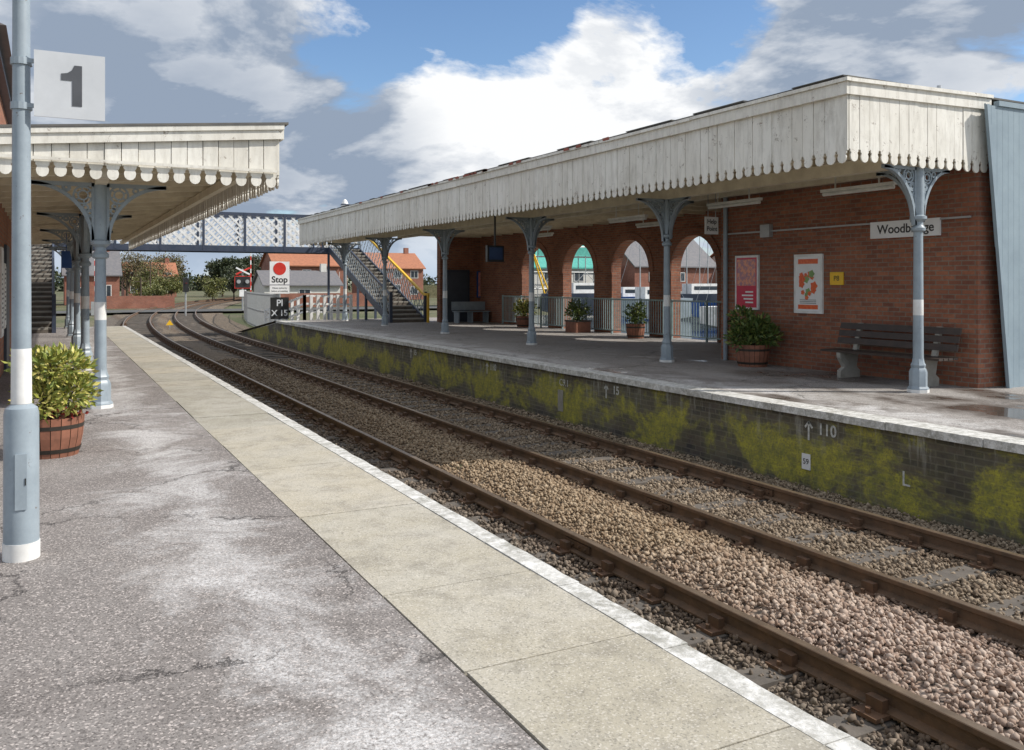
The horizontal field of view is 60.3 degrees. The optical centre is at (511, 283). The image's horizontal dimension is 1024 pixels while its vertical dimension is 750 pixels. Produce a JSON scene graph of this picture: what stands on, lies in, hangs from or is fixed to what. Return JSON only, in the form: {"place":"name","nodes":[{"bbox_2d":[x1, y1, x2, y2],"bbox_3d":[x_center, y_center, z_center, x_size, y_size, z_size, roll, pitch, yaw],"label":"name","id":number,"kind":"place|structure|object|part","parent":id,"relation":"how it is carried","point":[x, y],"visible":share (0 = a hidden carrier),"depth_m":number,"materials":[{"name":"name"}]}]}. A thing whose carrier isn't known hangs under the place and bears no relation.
{"place":"outdoors","nodes":[
{"label":"outdoors","id":0,"kind":"place"},
{"bbox_2d":[0,95,11,377],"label":"walls","id":1,"kind":"structure","parent":0,"point":[5,229],"depth_m":15.92,"materials":[{"name":"red brick"}]},
{"bbox_2d":[0,247,3,337],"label":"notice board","id":2,"kind":"object","parent":1,"relation":"attached to","point":[1,292],"visible":1,"depth_m":14.47,"materials":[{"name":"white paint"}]},
{"bbox_2d":[4,263,5,328],"bbox_3d":[-9.022,0.225,15.679,0.045,1.150,0.750,0,0,-28],"label":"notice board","id":3,"kind":"object","parent":1,"relation":"attached to","point":[4,295],"visible":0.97,"depth_m":15.40,"materials":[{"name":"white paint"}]},
{"bbox_2d":[0,48,11,123],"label":"gutter","id":4,"kind":"object","parent":1,"relation":"attached to","point":[5,94],"visible":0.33,"depth_m":14.73,"materials":[{"name":"blue paint"}]},
{"bbox_2d":[4,245,9,371],"bbox_3d":[-9.450,0.450,16.499,0.048,2.300,1.200,0,0,-28],"label":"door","id":5,"kind":"structure","parent":1,"relation":"attached to","point":[7,328],"depth_m":16.24,"materials":[{"name":"wood"}]},
{"bbox_2d":[0,23,11,99],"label":"roof","id":6,"kind":"structure","parent":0,"point":[5,47],"depth_m":12.62,"materials":[{"name":"tile"}]},
{"bbox_2d":[36,284,547,327],"bbox_3d":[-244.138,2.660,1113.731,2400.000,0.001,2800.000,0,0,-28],"label":"ground","id":7,"kind":"structure","parent":0,"point":[236,316],"depth_m":89.34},
{"bbox_2d":[64,276,119,304],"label":"walls","id":8,"kind":"structure","parent":7,"relation":"on","point":[114,281],"depth_m":107.46,"materials":[{"name":"brick"}]},
{"bbox_2d":[61,250,121,276],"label":"roof","id":9,"kind":"structure","parent":8,"relation":"on","point":[113,265],"depth_m":108.77,"materials":[{"name":"tile"}]},
{"bbox_2d":[80,270,111,295],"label":"windows","id":10,"kind":"structure","parent":8,"relation":"attached to","point":[108,290],"depth_m":107.40,"materials":[{"name":"white paint"}]},
{"bbox_2d":[91,259,94,314],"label":"level crossing barrier","id":11,"kind":"object","parent":7,"relation":"on","point":[92,308],"visible":0.34,"depth_m":71.20,"materials":[{"name":"metal"}]},
{"bbox_2d":[80,296,174,308],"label":"garden wall","id":12,"kind":"structure","parent":7,"relation":"on","point":[128,302],"depth_m":90.50,"materials":[{"name":"brick"}]},
{"bbox_2d":[120,251,153,295],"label":"bare tree","id":13,"kind":"object","parent":7,"relation":"on","point":[127,271],"visible":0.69,"depth_m":123.14,"materials":[{"name":"brown plant"}]},
{"bbox_2d":[135,278,146,295],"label":"utility pole","id":14,"kind":"object","parent":7,"relation":"on","point":[140,281],"visible":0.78,"depth_m":92.45,"materials":[{"name":"brown wood"}]},
{"bbox_2d":[127,276,159,295],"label":"shrub","id":15,"kind":"object","parent":7,"relation":"on","point":[136,284],"visible":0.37,"depth_m":116.35,"materials":[{"name":"green plant"}]},
{"bbox_2d":[124,260,163,289],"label":"bare tree","id":16,"kind":"object","parent":7,"relation":"on","point":[147,273],"visible":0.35,"depth_m":131.38,"materials":[{"name":"brown plant"}]},
{"bbox_2d":[121,276,176,296],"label":"walls","id":17,"kind":"structure","parent":7,"relation":"on","point":[123,292],"depth_m":164.69,"materials":[{"name":"brick"}]},
{"bbox_2d":[125,262,178,276],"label":"roof","id":18,"kind":"structure","parent":17,"relation":"on","point":[173,268],"depth_m":167.05,"materials":[{"name":"tile"}]},
{"bbox_2d":[145,262,155,293],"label":"utility pole","id":19,"kind":"object","parent":7,"relation":"on","point":[150,265],"visible":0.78,"depth_m":109.60,"materials":[{"name":"brown wood"}]},
{"bbox_2d":[130,256,174,281],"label":"bare tree","id":20,"kind":"object","parent":7,"relation":"on","point":[168,271],"visible":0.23,"depth_m":139.94,"materials":[{"name":"brown plant"}]},
{"bbox_2d":[139,283,168,295],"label":"shrub","id":21,"kind":"object","parent":7,"relation":"on","point":[153,290],"visible":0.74,"depth_m":96.67,"materials":[{"name":"green plant"}]},
{"bbox_2d":[147,276,172,290],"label":"shrub","id":22,"kind":"object","parent":7,"relation":"on","point":[165,281],"visible":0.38,"depth_m":122.70,"materials":[{"name":"green plant"}]},
{"bbox_2d":[148,253,192,282],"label":"bare tree","id":23,"kind":"object","parent":7,"relation":"on","point":[178,264],"visible":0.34,"depth_m":187.24,"materials":[{"name":"brown plant"}]},
{"bbox_2d":[161,272,182,295],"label":"shrub","id":24,"kind":"object","parent":7,"relation":"on","point":[177,285],"visible":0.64,"depth_m":131.17,"materials":[{"name":"green plant"}]},
{"bbox_2d":[192,275,227,300],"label":"shrub","id":25,"kind":"object","parent":7,"relation":"on","point":[208,291],"visible":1,"depth_m":122.38,"materials":[{"name":"green plant"}]},
{"bbox_2d":[199,255,243,296],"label":"evergreen tree","id":26,"kind":"object","parent":7,"relation":"on","point":[214,268],"visible":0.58,"depth_m":172.20,"materials":[{"name":"green plant"}]},
{"bbox_2d":[218,270,252,299],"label":"shrub","id":27,"kind":"object","parent":7,"relation":"on","point":[231,282],"visible":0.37,"depth_m":134.87,"materials":[{"name":"green plant"}]},
{"bbox_2d":[220,258,260,291],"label":"evergreen tree","id":28,"kind":"object","parent":7,"relation":"on","point":[243,266],"visible":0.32,"depth_m":166.76,"materials":[{"name":"green plant"}]},
{"bbox_2d":[226,253,262,289],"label":"evergreen tree","id":29,"kind":"object","parent":7,"relation":"on","point":[246,258],"visible":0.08,"depth_m":185.02,"materials":[{"name":"green plant"}]},
{"bbox_2d":[55,264,436,291],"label":"distant trees","id":30,"kind":"object","parent":7,"relation":"on","point":[60,285],"visible":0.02,"depth_m":301.10,"materials":[{"name":"green plant"}]},
{"bbox_2d":[244,290,277,327],"bbox_3d":[-17.680,1.600,59.922,0.723,2.100,31.806,0,0,-20],"label":"fence","id":31,"kind":"object","parent":7,"relation":"on","point":[256,304],"visible":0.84,"depth_m":52.25,"materials":[{"name":"wood"}]},
{"bbox_2d":[251,264,342,292],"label":"white bungalow","id":32,"kind":"object","parent":7,"relation":"on","point":[300,281],"visible":0.42,"depth_m":105.46,"materials":[{"name":"paint"}]},
{"bbox_2d":[299,289,310,292],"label":"windows","id":33,"kind":"structure","parent":32,"relation":"in","point":[300,290],"depth_m":104.47,"materials":[{"name":"white paint"}]},
{"bbox_2d":[261,253,338,275],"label":"walls","id":34,"kind":"structure","parent":7,"relation":"on","point":[266,263],"depth_m":129.89,"materials":[{"name":"brick"}]},
{"bbox_2d":[259,253,339,266],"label":"roof","id":35,"kind":"structure","parent":34,"relation":"on","point":[305,259],"depth_m":129.89,"materials":[{"name":"tile"}]},
{"bbox_2d":[280,293,371,306],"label":"garden wall","id":36,"kind":"structure","parent":7,"relation":"on","point":[361,298],"depth_m":97.50,"materials":[{"name":"brick"}]},
{"bbox_2d":[339,267,342,292],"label":"walls","id":37,"kind":"structure","parent":7,"relation":"on","point":[341,278],"depth_m":153.75,"materials":[{"name":"brick"}]},
{"bbox_2d":[352,269,422,299],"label":"walls","id":38,"kind":"structure","parent":7,"relation":"on","point":[418,281],"depth_m":140.60,"materials":[{"name":"brick"}]},
{"bbox_2d":[364,252,425,268],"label":"roof","id":39,"kind":"structure","parent":38,"relation":"on","point":[407,261],"depth_m":141.75,"materials":[{"name":"tile"}]},
{"bbox_2d":[403,248,408,253],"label":"chimney","id":40,"kind":"object","parent":39,"relation":"on","point":[405,250],"visible":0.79,"depth_m":144.66,"materials":[{"name":"brick"}]},
{"bbox_2d":[394,271,417,294],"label":"windows","id":41,"kind":"structure","parent":38,"relation":"attached to","point":[413,274],"depth_m":140.57,"materials":[{"name":"glass"}]},
{"bbox_2d":[423,285,436,297],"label":"river bank","id":42,"kind":"structure","parent":7,"relation":"on","point":[431,290],"depth_m":161.58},
{"bbox_2d":[56,305,539,312],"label":"road","id":43,"kind":"structure","parent":0,"point":[170,310],"depth_m":78.63,"materials":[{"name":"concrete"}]},
{"bbox_2d":[234,267,250,311],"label":"level crossing signal","id":44,"kind":"object","parent":43,"relation":"on","point":[242,281],"visible":0.99,"depth_m":79.69,"materials":[{"name":"black paint"}]},
{"bbox_2d":[534,245,592,304],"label":"boat shed","id":45,"kind":"object","parent":43,"relation":"on","point":[543,264],"visible":0.08,"depth_m":100.80,"materials":[{"name":"white paint"}]},
{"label":"windows","id":46,"kind":"part","parent":45,"relation":"part of","materials":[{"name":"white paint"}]},
{"bbox_2d":[534,246,593,307],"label":"scaffold tower","id":47,"kind":"structure","parent":43,"relation":"on","point":[582,252],"depth_m":96.36,"materials":[{"name":"metal"}]},
{"bbox_2d":[621,255,714,291],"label":"walls","id":48,"kind":"structure","parent":43,"relation":"on","point":[630,275],"depth_m":104.24,"materials":[{"name":"brick"}]},
{"bbox_2d":[624,239,715,267],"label":"roof","id":49,"kind":"structure","parent":48,"relation":"on","point":[633,258],"depth_m":106.47,"materials":[{"name":"tile"}]},
{"bbox_2d":[681,272,684,281],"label":"windows","id":50,"kind":"structure","parent":48,"relation":"attached to","point":[683,276],"depth_m":105.45,"materials":[{"name":"white paint"}]},
{"bbox_2d":[712,256,716,283],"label":"walls","id":51,"kind":"structure","parent":43,"relation":"on","point":[713,258],"depth_m":110.78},
{"bbox_2d":[0,326,875,749],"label":"platform","id":52,"kind":"structure","parent":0,"point":[218,564],"depth_m":4.18,"materials":[{"name":"concrete"}]},
{"bbox_2d":[2,0,39,562],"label":"platform lamp post","id":53,"kind":"object","parent":52,"relation":"on","point":[21,517],"visible":1,"depth_m":5.09,"materials":[{"name":"metal"}]},
{"bbox_2d":[10,49,104,121],"bbox_3d":[-2.686,-1.163,5.222,0.498,0.385,0.130,0,0,-28],"label":"platform number sign","id":54,"kind":"object","parent":53,"relation":"attached to","point":[69,85],"visible":0.94,"depth_m":5.19,"materials":[{"name":"metal"}]},
{"bbox_2d":[2,342,103,459],"bbox_3d":[-4.287,1.065,8.263,0.876,1.070,1.010,0,0,-28],"label":"planter","id":55,"kind":"object","parent":52,"relation":"on","point":[61,429],"visible":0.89,"depth_m":8.08,"materials":[{"name":"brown wood"}]},
{"bbox_2d":[0,122,288,408],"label":"platform canopy","id":56,"kind":"object","parent":52,"relation":"on","point":[98,187],"visible":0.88,"depth_m":11.29,"materials":[{"name":"beige paint"}]},
{"bbox_2d":[61,234,71,267],"bbox_3d":[-11.730,-0.875,23.229,0.250,0.950,0.040,0,0,-28],"label":"hanging sign","id":57,"kind":"object","parent":56,"relation":"hanging from","point":[66,259],"visible":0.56,"depth_m":23.21,"materials":[{"name":"metal"}]},
{"bbox_2d":[0,0,1023,283],"label":"sky","id":58,"kind":"structure","parent":0,"point":[377,98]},
{"bbox_2d":[92,300,1023,749],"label":"trackbed","id":59,"kind":"structure","parent":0,"point":[220,320],"depth_m":8.42,"materials":[{"name":"gravel"}]},
{"bbox_2d":[183,278,188,315],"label":"railway signal","id":60,"kind":"object","parent":59,"relation":"on","point":[185,285],"visible":0.91,"depth_m":69.80,"materials":[{"name":"metal"}]},
{"bbox_2d":[114,297,1023,749],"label":"railway track","id":61,"kind":"structure","parent":59,"relation":"on","point":[880,699],"depth_m":6.83,"materials":[{"name":"metal"}]},
{"bbox_2d":[167,292,1023,658],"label":"railway track","id":62,"kind":"structure","parent":59,"relation":"on","point":[953,612],"depth_m":10.00,"materials":[{"name":"metal"}]},
{"bbox_2d":[192,357,1023,749],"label":"ballast stones","id":63,"kind":"object","parent":59,"relation":"on","point":[944,663],"visible":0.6,"depth_m":8.27,"materials":[{"name":"gravel"}]},
{"bbox_2d":[534,314,716,340],"bbox_3d":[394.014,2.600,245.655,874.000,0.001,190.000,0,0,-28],"label":"river","id":64,"kind":"structure","parent":0,"point":[690,325],"depth_m":51.82,"materials":[{"name":"grey liquid"}]},
{"bbox_2d":[534,254,547,292],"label":"boat crane","id":65,"kind":"object","parent":64,"relation":"on","point":[536,264],"visible":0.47,"depth_m":69.83,"materials":[{"name":"yellow paint"}]},
{"bbox_2d":[541,251,621,315],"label":"moored boat","id":66,"kind":"object","parent":64,"relation":"on","point":[581,290],"visible":0.26,"depth_m":67.40,"materials":[{"name":"blue paint"}]},
{"bbox_2d":[621,246,647,297],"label":"moored boat","id":67,"kind":"object","parent":64,"relation":"on","point":[627,292],"visible":0.12,"depth_m":74.39,"materials":[{"name":"white paint"}]},
{"bbox_2d":[621,245,692,318],"bbox_3d":[9.693,-1.205,61.502,6.200,7.410,2.083,0,0,-28],"label":"moored boat","id":68,"kind":"object","parent":64,"relation":"on","point":[641,292],"visible":0.3,"depth_m":61.03,"materials":[{"name":"blue paint"}]},
{"bbox_2d":[681,236,699,292],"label":"moored boat","id":69,"kind":"object","parent":64,"relation":"on","point":[699,260],"visible":0.1,"depth_m":88.86,"materials":[{"name":"white paint"}]},
{"bbox_2d":[681,248,716,313],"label":"moored boat","id":70,"kind":"object","parent":64,"relation":"on","point":[690,290],"visible":0.27,"depth_m":70.25,"materials":[{"name":"blue paint"}]},
{"bbox_2d":[692,240,707,283],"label":"moored boat","id":71,"kind":"object","parent":64,"relation":"on","point":[707,263],"visible":0.07,"depth_m":79.15,"materials":[{"name":"grey paint"}]},
{"bbox_2d":[691,249,716,317],"bbox_3d":[14.684,-1.724,57.342,7.188,8.448,2.415,0,0,-28],"label":"moored boat","id":72,"kind":"object","parent":64,"relation":"on","point":[715,304],"visible":0.08,"depth_m":55.55,"materials":[{"name":"white paint"}]},
{"bbox_2d":[700,266,716,327],"bbox_3d":[12.864,-1.472,47.360,6.708,7.944,2.254,0,0,-28],"label":"moored boat","id":73,"kind":"object","parent":64,"relation":"on","point":[715,316],"visible":0.05,"depth_m":45.72,"materials":[{"name":"white paint"}]},
{"bbox_2d":[238,318,1023,546],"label":"platform","id":74,"kind":"structure","parent":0,"point":[949,455],"depth_m":13.19,"materials":[{"name":"concrete"}]},
{"bbox_2d":[31,212,429,332],"bbox_3d":[-12.210,-0.375,36.916,15.110,5.950,12.860,0,0,-28],"label":"footbridge","id":75,"kind":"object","parent":74,"relation":"on","point":[364,273],"visible":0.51,"depth_m":40.54,"materials":[{"name":"blue paint"}]},
{"bbox_2d":[270,261,288,320],"bbox_3d":[-10.717,0.800,40.652,0.900,3.600,0.120,0,0,-28],"label":"stop board","id":76,"kind":"object","parent":74,"relation":"on","point":[279,305],"visible":1,"depth_m":40.61,"materials":[{"name":"metal"}]},
{"bbox_2d":[264,295,352,325],"bbox_3d":[-10.024,1.501,42.778,2.220,1.992,8.020,0,0,-28],"label":"white ramp fence","id":77,"kind":"object","parent":74,"relation":"on","point":[317,311],"visible":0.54,"depth_m":39.42,"materials":[{"name":"paint"}]},
{"bbox_2d":[341,199,348,205],"bbox_3d":[-7.877,-1.030,41.587,0.440,5.860,0.440,0,0,-28],"label":"lantern","id":78,"kind":"object","parent":74,"relation":"on","point":[344,202],"visible":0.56,"depth_m":41.46,"materials":[{"name":"glass"}]},
{"bbox_2d":[452,301,489,322],"bbox_3d":[-1.669,1.175,35.869,1.500,0.850,0.510,0,0,-28],"label":"waiting bench","id":79,"kind":"object","parent":74,"relation":"on","point":[477,305],"visible":0.97,"depth_m":35.96,"materials":[{"name":"blue paint"}]},
{"bbox_2d":[511,296,537,326],"bbox_3d":[0.451,1.024,32.190,1.028,1.152,1.000,0,0,-28],"label":"planter","id":80,"kind":"object","parent":74,"relation":"on","point":[522,309],"visible":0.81,"depth_m":31.96,"materials":[{"name":"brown wood"}]},
{"bbox_2d":[558,389,562,411],"bbox_3d":[0.919,2.220,16.708,0.012,0.400,0.180,0,0,-28],"label":"track distance plate","id":81,"kind":"object","parent":74,"relation":"attached to","point":[560,400],"visible":1,"depth_m":16.70,"materials":[{"name":"metal"}]},
{"bbox_2d":[564,298,592,332],"bbox_3d":[2.130,1.036,28.776,1.005,1.128,0.984,0,0,-28],"label":"planter","id":82,"kind":"object","parent":74,"relation":"on","point":[577,324],"visible":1,"depth_m":28.59,"materials":[{"name":"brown wood"}]},
{"bbox_2d":[480,211,720,342],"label":"arcade wall","id":83,"kind":"structure","parent":74,"relation":"on","point":[500,279],"depth_m":29.12,"materials":[{"name":"red brick"}]},
{"bbox_2d":[519,227,720,273],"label":"arch rings","id":84,"kind":"object","parent":83,"relation":"attached to","point":[685,233],"visible":0.94,"depth_m":27.51,"materials":[{"name":"brick"}]},
{"bbox_2d":[502,295,720,341],"bbox_3d":[2.811,1.030,28.602,0.050,1.140,13.730,0,0,-28],"label":"arcade railing","id":85,"kind":"object","parent":74,"relation":"on","point":[612,311],"visible":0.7,"depth_m":27.84,"materials":[{"name":"metal"}]},
{"bbox_2d":[622,301,647,338],"bbox_3d":[3.644,1.056,25.717,0.688,1.088,0.947,0,0,-28],"label":"planter","id":86,"kind":"object","parent":74,"relation":"on","point":[635,329],"visible":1,"depth_m":25.52,"materials":[{"name":"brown wood"}]},
{"bbox_2d":[297,74,1023,392],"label":"platform canopy","id":87,"kind":"object","parent":74,"relation":"on","point":[843,128],"visible":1,"depth_m":15.33,"materials":[{"name":"beige paint"}]},
{"bbox_2d":[486,216,503,261],"bbox_3d":[-0.465,-1.240,23.968,0.500,1.320,0.135,0,0,-28],"label":"information screen","id":88,"kind":"object","parent":87,"relation":"attached to","point":[494,253],"visible":0.83,"depth_m":23.92,"materials":[{"name":"black paint"}]},
{"bbox_2d":[524,220,551,230],"bbox_3d":[0.693,-1.728,24.345,0.100,0.583,1.500,0,0,-28],"label":"fluorescent light","id":89,"kind":"object","parent":87,"relation":"hanging from","point":[545,227],"visible":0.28,"depth_m":23.83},
{"bbox_2d":[538,222,553,236],"bbox_3d":[0.931,-1.753,28.420,0.100,0.533,1.500,0,0,-28],"label":"fluorescent light","id":90,"kind":"object","parent":87,"relation":"hanging from","point":[545,234],"visible":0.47,"depth_m":28.04,"materials":[{"name":"plastic"}]},
{"bbox_2d":[608,204,647,222],"bbox_3d":[2.686,-1.728,20.535,0.100,0.583,1.500,0,0,-28],"label":"fluorescent light","id":91,"kind":"object","parent":87,"relation":"hanging from","point":[628,218],"visible":0.86,"depth_m":20.44,"materials":[{"name":"plastic"}]},
{"bbox_2d":[635,212,658,227],"bbox_3d":[3.712,-1.753,23.104,0.100,0.533,1.500,0,0,-28],"label":"fluorescent light","id":92,"kind":"object","parent":87,"relation":"hanging from","point":[643,224],"visible":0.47,"depth_m":23.30,"materials":[{"name":"plastic"}]},
{"bbox_2d":[705,194,717,233],"bbox_3d":[4.152,-1.460,18.360,0.340,0.880,0.034,0,0,-28],"label":"help point sign","id":93,"kind":"object","parent":87,"relation":"attached to","point":[711,225],"visible":1,"depth_m":18.34,"materials":[{"name":"metal"}]},
{"bbox_2d":[706,189,762,208],"bbox_3d":[4.355,-1.763,17.346,0.100,0.513,1.500,0,0,-28],"label":"fluorescent light","id":94,"kind":"object","parent":87,"relation":"hanging from","point":[742,202],"visible":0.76,"depth_m":17.25,"materials":[{"name":"plastic"}]},
{"bbox_2d":[820,171,896,195],"bbox_3d":[5.746,-1.763,14.687,0.100,0.513,1.500,0,0,-28],"label":"fluorescent light","id":95,"kind":"object","parent":87,"relation":"hanging from","point":[860,188],"visible":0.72,"depth_m":14.62,"materials":[{"name":"plastic"}]},
{"bbox_2d":[437,158,1005,387],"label":"walls","id":96,"kind":"structure","parent":74,"relation":"on","point":[960,283],"depth_m":15.18,"materials":[{"name":"red brick"}]},
{"bbox_2d":[447,270,469,321],"bbox_3d":[-2.260,0.525,36.568,1.100,2.150,0.098,0,0,-28],"label":"door","id":97,"kind":"structure","parent":96,"relation":"attached to","point":[458,285],"depth_m":36.52,"materials":[{"name":"blue paint"}]},
{"bbox_2d":[477,271,480,297],"bbox_3d":[-1.204,0.050,37.138,0.600,1.100,0.068,0,0,-28],"label":"framed poster","id":98,"kind":"object","parent":96,"relation":"attached to","point":[478,284],"visible":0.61,"depth_m":37.01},
{"bbox_2d":[723,197,727,359],"bbox_3d":[4.439,-0.150,18.349,0.090,3.500,0.086,0,0,-28],"label":"downpipe","id":99,"kind":"object","parent":96,"relation":"attached to","point":[725,277],"visible":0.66,"depth_m":18.32,"materials":[{"name":"metal"}]},
{"bbox_2d":[735,255,759,309],"bbox_3d":[4.750,-0.015,17.829,0.047,1.090,0.670,0,0,-28],"label":"framed poster","id":100,"kind":"object","parent":96,"relation":"attached to","point":[747,281],"visible":0.96,"depth_m":17.78,"materials":[{"name":"paper"}]},
{"bbox_2d":[794,254,823,313],"bbox_3d":[5.504,0.010,16.384,0.051,1.100,0.690,0,0,-28],"label":"framed poster","id":101,"kind":"object","parent":96,"relation":"attached to","point":[808,283],"visible":1,"depth_m":16.34,"materials":[{"name":"paper"}]},
{"bbox_2d":[830,272,843,284],"bbox_3d":[5.820,-0.085,15.810,0.024,0.230,0.300,0,0,-28],"label":"platform marker sign","id":102,"kind":"object","parent":96,"relation":"attached to","point":[836,278],"visible":1,"depth_m":15.79,"materials":[{"name":"yellow paint"}]},
{"bbox_2d":[727,216,970,237],"bbox_3d":[5.700,-1.025,15.961,0.100,0.250,5.600,0,0,-28],"label":"conduit","id":103,"kind":"object","parent":96,"relation":"attached to","point":[766,230],"visible":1,"depth_m":17.11,"materials":[{"name":"metal"}]},
{"bbox_2d":[870,217,940,238],"bbox_3d":[6.468,-0.900,14.540,0.054,0.280,1.330,0,0,-28],"label":"station name sign","id":104,"kind":"object","parent":96,"relation":"attached to","point":[892,229],"visible":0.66,"depth_m":14.60,"materials":[{"name":"metal"}]},
{"bbox_2d":[722,304,782,366],"bbox_3d":[4.625,0.995,16.966,1.119,1.210,0.921,0,0,40],"label":"planter","id":105,"kind":"object","parent":74,"relation":"on","point":[754,333],"visible":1,"depth_m":16.83,"materials":[{"name":"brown wood"}]},
{"bbox_2d":[802,453,810,469],"bbox_3d":[3.759,2.280,11.276,0.016,0.200,0.140,0,0,-28],"label":"track distance plate","id":106,"kind":"object","parent":74,"relation":"attached to","point":[806,461],"visible":1,"depth_m":11.27,"materials":[{"name":"white paint"}]},
{"bbox_2d":[820,322,961,386],"bbox_3d":[6.123,1.140,14.377,0.580,0.920,2.300,0,0,-28],"label":"platform bench","id":107,"kind":"object","parent":74,"relation":"on","point":[847,359],"visible":0.92,"depth_m":14.46,"materials":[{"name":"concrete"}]},
{"bbox_2d":[937,85,1023,387],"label":"boarded end screen","id":108,"kind":"object","parent":74,"relation":"on","point":[1004,121],"visible":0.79,"depth_m":13.49,"materials":[{"name":"wood"}]}
]}

